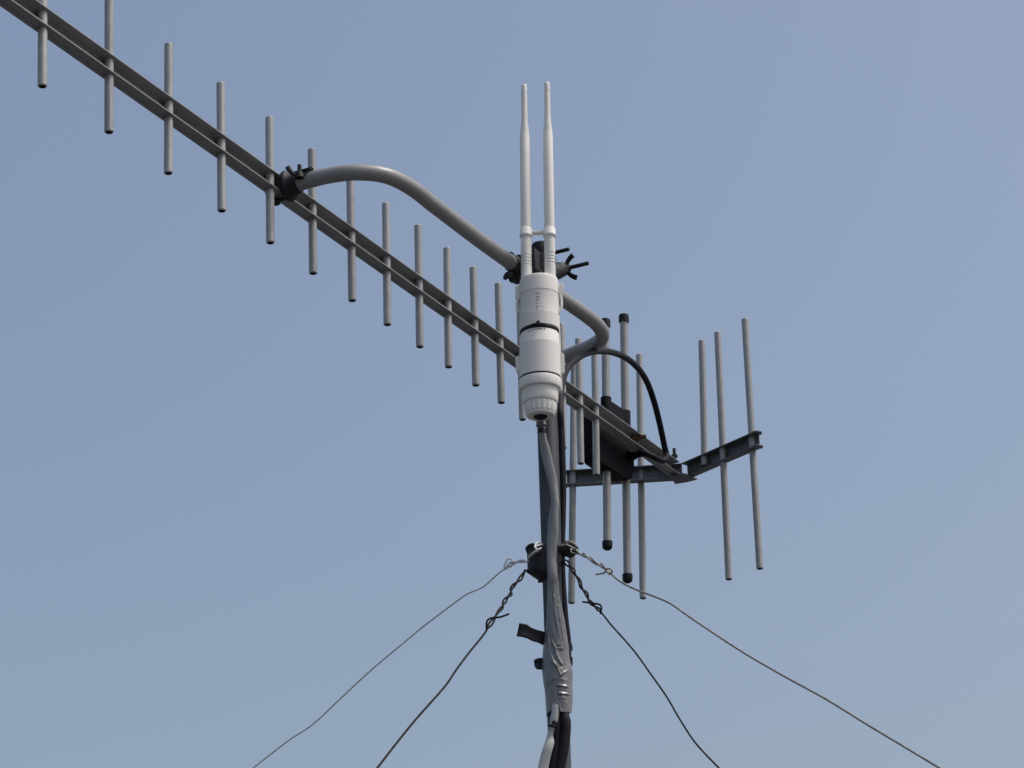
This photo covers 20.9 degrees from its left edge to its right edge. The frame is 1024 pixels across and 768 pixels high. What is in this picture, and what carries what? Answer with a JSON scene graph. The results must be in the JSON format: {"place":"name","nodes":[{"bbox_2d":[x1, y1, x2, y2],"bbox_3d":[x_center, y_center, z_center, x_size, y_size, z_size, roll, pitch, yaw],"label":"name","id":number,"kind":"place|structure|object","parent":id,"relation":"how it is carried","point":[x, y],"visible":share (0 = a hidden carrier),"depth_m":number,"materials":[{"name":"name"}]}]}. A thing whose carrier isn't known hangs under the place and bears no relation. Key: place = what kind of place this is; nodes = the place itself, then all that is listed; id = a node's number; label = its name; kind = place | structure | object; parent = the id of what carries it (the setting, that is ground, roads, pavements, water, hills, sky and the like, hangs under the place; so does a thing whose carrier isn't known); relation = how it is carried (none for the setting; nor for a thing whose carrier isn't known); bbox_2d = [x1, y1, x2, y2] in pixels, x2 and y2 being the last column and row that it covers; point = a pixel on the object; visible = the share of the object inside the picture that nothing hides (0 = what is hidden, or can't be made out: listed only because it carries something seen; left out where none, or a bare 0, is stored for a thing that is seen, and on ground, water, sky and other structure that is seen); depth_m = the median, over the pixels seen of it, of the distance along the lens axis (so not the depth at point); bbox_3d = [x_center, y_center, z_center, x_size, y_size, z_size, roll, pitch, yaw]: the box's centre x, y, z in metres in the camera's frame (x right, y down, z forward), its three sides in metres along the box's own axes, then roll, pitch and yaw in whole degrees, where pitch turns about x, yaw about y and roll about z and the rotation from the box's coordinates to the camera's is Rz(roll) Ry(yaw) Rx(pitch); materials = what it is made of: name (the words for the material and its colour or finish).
{"place":"outdoors","nodes":[
{"label":"outdoors","id":0,"kind":"place"},
{"bbox_2d":[0,0,1023,767],"label":"sky","id":1,"kind":"structure","parent":0,"point":[230,490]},
{"label":"ground","id":2,"kind":"structure","parent":0,"visible":0},
{"bbox_2d":[376,569,530,767],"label":"guy wire","id":3,"kind":"object","parent":2,"relation":"attached to","point":[501,607],"visible":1,"depth_m":2.79,"materials":[{"name":"black metal"}]},
{"bbox_2d":[532,241,570,767],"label":"mast","id":4,"kind":"object","parent":2,"relation":"on","point":[552,432],"visible":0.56,"depth_m":2.95,"materials":[{"name":"metal"}]},
{"bbox_2d":[265,164,609,363],"bbox_3d":[-0.033,-0.130,3.054,0.197,0.046,0.608,-13,-24,25],"label":"support arm","id":5,"kind":"object","parent":4,"relation":"attached to","point":[293,185],"visible":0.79,"depth_m":2.93},
{"bbox_2d":[0,0,762,603],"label":"yagi antenna","id":6,"kind":"object","parent":5,"relation":"attached to","point":[608,442],"visible":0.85,"depth_m":3.19,"materials":[{"name":"metal"}]},
{"bbox_2d":[516,623,544,644],"bbox_3d":[0.021,0.262,2.895,0.033,0.024,0.011,-2,-22,0],"label":"tape flag","id":7,"kind":"object","parent":4,"relation":"attached to","point":[529,632],"visible":1,"depth_m":2.89,"materials":[{"name":"black plastic"}]},
{"bbox_2d":[534,658,541,669],"bbox_3d":[0.030,0.291,2.885,0.014,0.014,0.005,-2,-22,0],"label":"tape flag","id":8,"kind":"object","parent":4,"relation":"attached to","point":[538,663],"visible":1,"depth_m":2.88,"materials":[{"name":"black plastic"}]},
{"bbox_2d":[515,82,564,420],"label":"access point","id":9,"kind":"structure","parent":4,"relation":"attached to","point":[540,365],"depth_m":2.98,"materials":[{"name":"white plastic"}]},
{"bbox_2d":[536,421,560,767],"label":"network cable","id":10,"kind":"object","parent":9,"relation":"attached to","point":[552,579],"visible":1,"depth_m":2.92,"materials":[{"name":"grey plastic"}]},
{"bbox_2d":[525,542,576,582],"bbox_3d":[0.042,0.190,2.929,0.056,0.044,0.030,-2,-22,0],"label":"guy collar","id":11,"kind":"object","parent":4,"relation":"attached to","point":[537,565],"visible":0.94,"depth_m":2.92,"materials":[{"name":"black metal"}]},
{"bbox_2d":[253,541,542,767],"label":"guy wire","id":12,"kind":"object","parent":11,"relation":"attached to","point":[512,562],"visible":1,"depth_m":3.04,"materials":[{"name":"grey metal"}]},
{"bbox_2d":[562,559,719,767],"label":"guy wire","id":13,"kind":"object","parent":11,"relation":"attached to","point":[592,603],"visible":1,"depth_m":2.85,"materials":[{"name":"black metal"}]},
{"bbox_2d":[565,540,940,767],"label":"guy wire","id":14,"kind":"object","parent":11,"relation":"attached to","point":[593,561],"visible":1,"depth_m":2.69,"materials":[{"name":"grey metal"}]},
{"bbox_2d":[549,712,560,767],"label":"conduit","id":15,"kind":"object","parent":4,"relation":"attached to","point":[553,757],"visible":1,"depth_m":2.84,"materials":[{"name":"black plastic"}]},
{"bbox_2d":[542,581,572,715],"bbox_3d":[0.046,0.275,2.890,0.032,0.144,0.033,-2,-22,0],"label":"duct tape","id":16,"kind":"object","parent":4,"relation":"attached to","point":[557,673],"visible":1,"depth_m":2.87,"materials":[{"name":"grey plastic"}]},
{"bbox_2d":[555,348,669,767],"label":"feed cable","id":17,"kind":"object","parent":4,"relation":"attached to","point":[564,741],"visible":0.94,"depth_m":2.98,"materials":[{"name":"black rubber"}]}
]}

